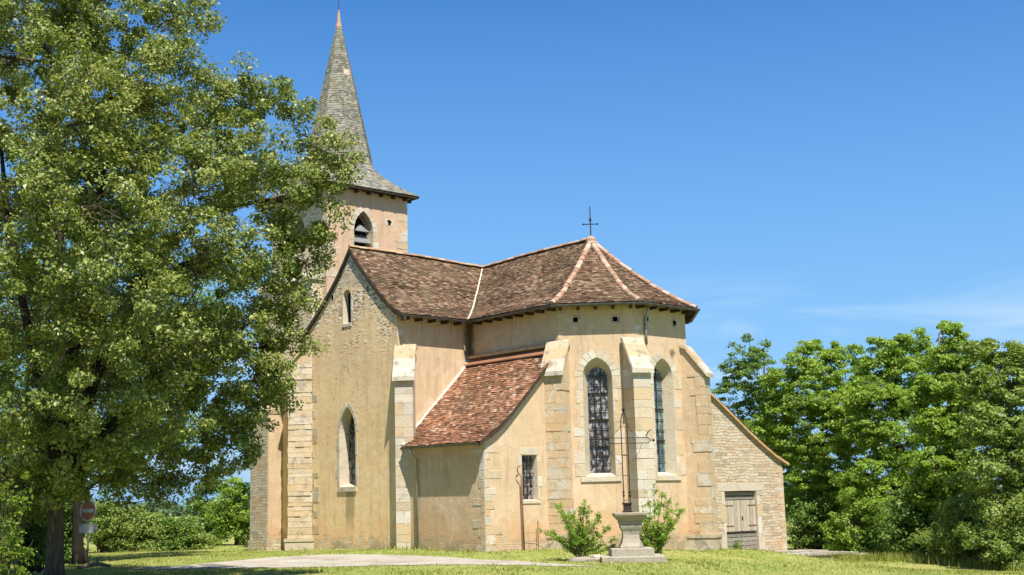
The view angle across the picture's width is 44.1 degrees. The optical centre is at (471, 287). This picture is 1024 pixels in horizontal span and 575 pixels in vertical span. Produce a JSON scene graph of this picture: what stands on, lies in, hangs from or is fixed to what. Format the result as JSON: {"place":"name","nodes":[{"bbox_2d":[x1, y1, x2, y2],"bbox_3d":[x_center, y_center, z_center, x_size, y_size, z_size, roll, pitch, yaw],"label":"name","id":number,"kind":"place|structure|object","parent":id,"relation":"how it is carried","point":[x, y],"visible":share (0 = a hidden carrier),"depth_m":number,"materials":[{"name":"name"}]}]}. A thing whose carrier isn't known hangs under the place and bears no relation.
{"place":"outdoors","nodes":[
{"label":"outdoors","id":0,"kind":"place"},
{"bbox_2d":[133,554,593,568],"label":"path","id":1,"kind":"structure","parent":0,"point":[335,560],"depth_m":39.36,"materials":[{"name":"beige gravel"}]},
{"bbox_2d":[0,0,1023,508],"label":"sky","id":2,"kind":"structure","parent":0,"point":[847,172],"materials":[{"name":"blue"}]},
{"bbox_2d":[3,495,1023,574],"bbox_3d":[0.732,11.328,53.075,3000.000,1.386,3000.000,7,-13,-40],"label":"ground","id":3,"kind":"structure","parent":0,"point":[533,555],"depth_m":39.29,"materials":[{"name":"green plant"}]},
{"bbox_2d":[0,471,26,573],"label":"leafy bush","id":4,"kind":"object","parent":3,"relation":"on","point":[20,524],"visible":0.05,"depth_m":36.92,"materials":[{"name":"green plant"}]},
{"bbox_2d":[0,471,37,574],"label":"lime shrub","id":5,"kind":"object","parent":3,"relation":"on","point":[11,540],"visible":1,"depth_m":16.89,"materials":[{"name":"green plant"}]},
{"bbox_2d":[11,481,47,571],"bbox_3d":[-13.595,7.048,38.511,1.961,3.323,2.083,7,-13,-40],"label":"leafy bush","id":6,"kind":"object","parent":3,"relation":"on","point":[37,535],"visible":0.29,"depth_m":38.14,"materials":[{"name":"green plant"}]},
{"bbox_2d":[44,490,94,563],"bbox_3d":[-14.523,8.019,44.542,2.546,3.511,1.974,-5,-10,21],"label":"leafy bush","id":7,"kind":"object","parent":3,"relation":"on","point":[68,529],"visible":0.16,"depth_m":44.08,"materials":[{"name":"green plant"}]},
{"bbox_2d":[79,501,96,567],"bbox_3d":[-12.312,8.050,40.627,0.750,2.460,0.084,-6,-11,27],"label":"road sign","id":8,"kind":"object","parent":3,"relation":"on","point":[87,511],"visible":0.93,"depth_m":40.69,"materials":[{"name":"red metal"}]},
{"bbox_2d":[77,556,110,568],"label":"fallen branch","id":9,"kind":"object","parent":3,"relation":"on","point":[96,563],"visible":0.97,"depth_m":39.95,"materials":[{"name":"grey plant"}]},
{"bbox_2d":[84,499,129,552],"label":"hedge bush","id":10,"kind":"object","parent":3,"relation":"on","point":[100,538],"visible":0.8,"depth_m":62.53,"materials":[{"name":"green plant"}]},
{"bbox_2d":[0,221,236,564],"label":"shade tree","id":11,"kind":"object","parent":3,"relation":"on","point":[79,556],"visible":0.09,"depth_m":45.39,"materials":[{"name":"green plant"}]},
{"bbox_2d":[106,505,155,551],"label":"hedge bush","id":12,"kind":"object","parent":3,"relation":"on","point":[132,533],"visible":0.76,"depth_m":62.45,"materials":[{"name":"green plant"}]},
{"bbox_2d":[130,512,174,551],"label":"hedge bush","id":13,"kind":"object","parent":3,"relation":"on","point":[155,530],"visible":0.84,"depth_m":62.45,"materials":[{"name":"green plant"}]},
{"bbox_2d":[153,514,201,550],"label":"hedge bush","id":14,"kind":"object","parent":3,"relation":"on","point":[173,543],"visible":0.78,"depth_m":62.49,"materials":[{"name":"green plant"}]},
{"bbox_2d":[0,0,366,574],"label":"oak tree","id":15,"kind":"object","parent":3,"relation":"on","point":[61,426],"visible":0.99,"depth_m":28.81,"materials":[{"name":"green plant"}]},
{"bbox_2d":[174,525,224,549],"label":"hedge bush","id":16,"kind":"object","parent":3,"relation":"on","point":[203,540],"visible":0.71,"depth_m":62.62,"materials":[{"name":"green plant"}]},
{"bbox_2d":[180,477,232,544],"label":"field tree","id":17,"kind":"object","parent":3,"relation":"on","point":[201,507],"visible":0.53,"depth_m":71.73,"materials":[{"name":"green plant"}]},
{"bbox_2d":[204,475,249,544],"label":"field tree","id":18,"kind":"object","parent":3,"relation":"on","point":[224,514],"visible":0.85,"depth_m":69.61,"materials":[{"name":"green plant"}]},
{"bbox_2d":[248,1,789,551],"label":"church","id":19,"kind":"structure","parent":3,"relation":"on","point":[446,401],"depth_m":47.86,"materials":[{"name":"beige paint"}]},
{"bbox_2d":[339,290,352,327],"bbox_3d":[-4.919,0.840,50.555,0.270,1.499,0.959,7,-13,-40],"label":"window","id":20,"kind":"structure","parent":19,"relation":"in","point":[346,311],"depth_m":50.70,"materials":[{"name":"stone"}]},
{"bbox_2d":[335,403,357,491],"bbox_3d":[-4.747,6.277,49.711,0.490,3.451,1.571,7,-13,-40],"label":"window","id":21,"kind":"structure","parent":19,"relation":"in","point":[346,473],"depth_m":49.98,"materials":[{"name":"stone"}]},
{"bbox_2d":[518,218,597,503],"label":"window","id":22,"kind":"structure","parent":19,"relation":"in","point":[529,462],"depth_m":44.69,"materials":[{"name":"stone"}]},
{"bbox_2d":[573,349,625,481],"bbox_3d":[4.614,4.632,45.852,1.921,4.763,0.470,-2,-10,4],"label":"window","id":23,"kind":"structure","parent":19,"relation":"in","point":[597,397],"depth_m":45.87,"materials":[{"name":"stone"}]},
{"bbox_2d":[651,351,685,480],"bbox_3d":[6.997,4.724,46.619,1.983,4.736,0.470,7,-13,-40],"label":"window","id":24,"kind":"structure","parent":19,"relation":"in","point":[667,450],"depth_m":46.81,"materials":[{"name":"stone"}]},
{"bbox_2d":[718,482,765,549],"bbox_3d":[10.705,9.159,50.543,2.858,2.674,0.318,7,-13,-40],"label":"door","id":25,"kind":"structure","parent":19,"relation":"in","point":[740,507],"depth_m":50.55,"materials":[{"name":"wood"}]},
{"bbox_2d":[517,466,524,549],"bbox_3d":[1.699,7.738,43.777,0.255,3.084,0.074,5,-11,-31],"label":"hooked pole","id":26,"kind":"object","parent":3,"relation":"on","point":[522,510],"visible":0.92,"depth_m":43.79,"materials":[{"name":"metal"}]},
{"bbox_2d":[69,479,1010,516],"bbox_3d":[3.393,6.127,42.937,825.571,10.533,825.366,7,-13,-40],"label":"distant woodland","id":27,"kind":"object","parent":3,"relation":"on","point":[178,510],"visible":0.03,"depth_m":414.24,"materials":[{"name":"green plant"}]},
{"bbox_2d":[525,520,559,549],"bbox_3d":[2.425,8.730,44.087,1.476,1.200,0.153,4,-11,-30],"label":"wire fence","id":28,"kind":"object","parent":3,"relation":"on","point":[538,535],"visible":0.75,"depth_m":44.10,"materials":[{"name":"metal"}]},
{"bbox_2d":[538,499,618,556],"bbox_3d":[3.258,7.328,38.076,2.608,1.912,1.275,0,-10,-6],"label":"lilac shrub","id":29,"kind":"object","parent":3,"relation":"on","point":[580,544],"visible":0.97,"depth_m":38.16,"materials":[{"name":"green plant"}]},
{"bbox_2d":[569,556,594,561],"bbox_3d":[3.465,8.177,37.783,0.948,0.269,1.137,7,-13,-40],"label":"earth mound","id":30,"kind":"object","parent":3,"relation":"on","point":[584,559],"visible":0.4,"depth_m":37.46,"materials":[{"name":"beige stone"}]},
{"bbox_2d":[589,554,601,561],"bbox_3d":[3.681,8.033,37.402,0.326,0.266,0.445,7,-13,-40],"label":"field stone","id":31,"kind":"object","parent":3,"relation":"on","point":[596,557],"visible":0.59,"depth_m":37.24,"materials":[{"name":"stone"}]},
{"bbox_2d":[594,407,666,562],"bbox_3d":[4.650,5.969,37.668,1.908,4.880,1.860,-1,-10,1],"label":"wayside cross","id":32,"kind":"object","parent":3,"relation":"on","point":[630,548],"visible":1,"depth_m":37.12,"materials":[{"name":"white stone"}]},
{"bbox_2d":[639,483,686,553],"bbox_3d":[5.775,7.157,38.547,1.593,2.382,1.163,-3,-10,12],"label":"lilac shrub","id":33,"kind":"object","parent":3,"relation":"on","point":[656,539],"visible":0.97,"depth_m":38.42,"materials":[{"name":"green plant"}]},
{"bbox_2d":[710,333,836,524],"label":"leafy tree","id":34,"kind":"object","parent":3,"relation":"on","point":[743,368],"visible":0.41,"depth_m":67.59,"materials":[{"name":"green plant"}]},
{"bbox_2d":[772,549,857,558],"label":"stone terrace","id":35,"kind":"structure","parent":3,"relation":"on","point":[817,553],"depth_m":49.82,"materials":[{"name":"beige stone"}]},
{"bbox_2d":[785,487,850,550],"bbox_3d":[15.586,10.411,57.120,3.836,3.303,2.682,-1,-10,-3],"label":"leafy bush","id":36,"kind":"object","parent":3,"relation":"on","point":[808,532],"visible":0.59,"depth_m":56.72,"materials":[{"name":"green plant"}]},
{"bbox_2d":[744,339,894,548],"bbox_3d":[15.998,7.329,57.780,7.245,10.138,4.184,-3,-10,13],"label":"leafy tree","id":37,"kind":"object","parent":3,"relation":"on","point":[808,448],"visible":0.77,"depth_m":57.69,"materials":[{"name":"green plant"}]},
{"bbox_2d":[818,472,900,555],"bbox_3d":[16.655,9.643,53.445,3.491,3.706,3.384,7,-13,-40],"label":"leafy bush","id":38,"kind":"object","parent":3,"relation":"on","point":[856,510],"visible":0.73,"depth_m":52.91,"materials":[{"name":"green plant"}]},
{"bbox_2d":[827,327,947,552],"bbox_3d":[18.351,6.729,54.433,6.036,10.157,4.096,-4,-10,14],"label":"leafy tree","id":39,"kind":"object","parent":3,"relation":"on","point":[893,456],"visible":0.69,"depth_m":54.25,"materials":[{"name":"green plant"}]},
{"bbox_2d":[869,474,961,557],"bbox_3d":[17.453,9.023,49.431,3.933,3.588,2.746,0,-10,-8],"label":"leafy bush","id":40,"kind":"object","parent":3,"relation":"on","point":[904,525],"visible":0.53,"depth_m":48.91,"materials":[{"name":"green plant"}]},
{"bbox_2d":[893,320,1004,556],"bbox_3d":[18.806,5.986,49.030,4.470,9.571,3.248,0,-10,-6],"label":"leafy tree","id":41,"kind":"object","parent":3,"relation":"on","point":[947,362],"visible":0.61,"depth_m":48.70,"materials":[{"name":"green plant"}]},
{"bbox_2d":[908,472,996,562],"bbox_3d":[17.881,8.364,45.720,2.826,3.385,3.286,7,-13,-40],"label":"leafy bush","id":42,"kind":"object","parent":3,"relation":"on","point":[952,547],"visible":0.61,"depth_m":45.49,"materials":[{"name":"green plant"}]},
{"bbox_2d":[948,337,1023,532],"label":"leafy tree","id":43,"kind":"object","parent":3,"relation":"on","point":[1002,437],"visible":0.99,"depth_m":44.13,"materials":[{"name":"green plant"}]},
{"bbox_2d":[952,492,1023,569],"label":"leafy bush","id":44,"kind":"object","parent":3,"relation":"on","point":[1002,547],"visible":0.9,"depth_m":42.96,"materials":[{"name":"green plant"}]},
{"bbox_2d":[730,540,741,548],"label":"weed","id":45,"kind":"object","parent":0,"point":[736,544],"visible":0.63,"depth_m":49.40,"materials":[{"name":"green plant"}]},
{"bbox_2d":[812,549,1023,572],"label":"tall grass","id":46,"kind":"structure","parent":0,"point":[974,563],"depth_m":46.35,"materials":[{"name":"green plant"}]}
]}

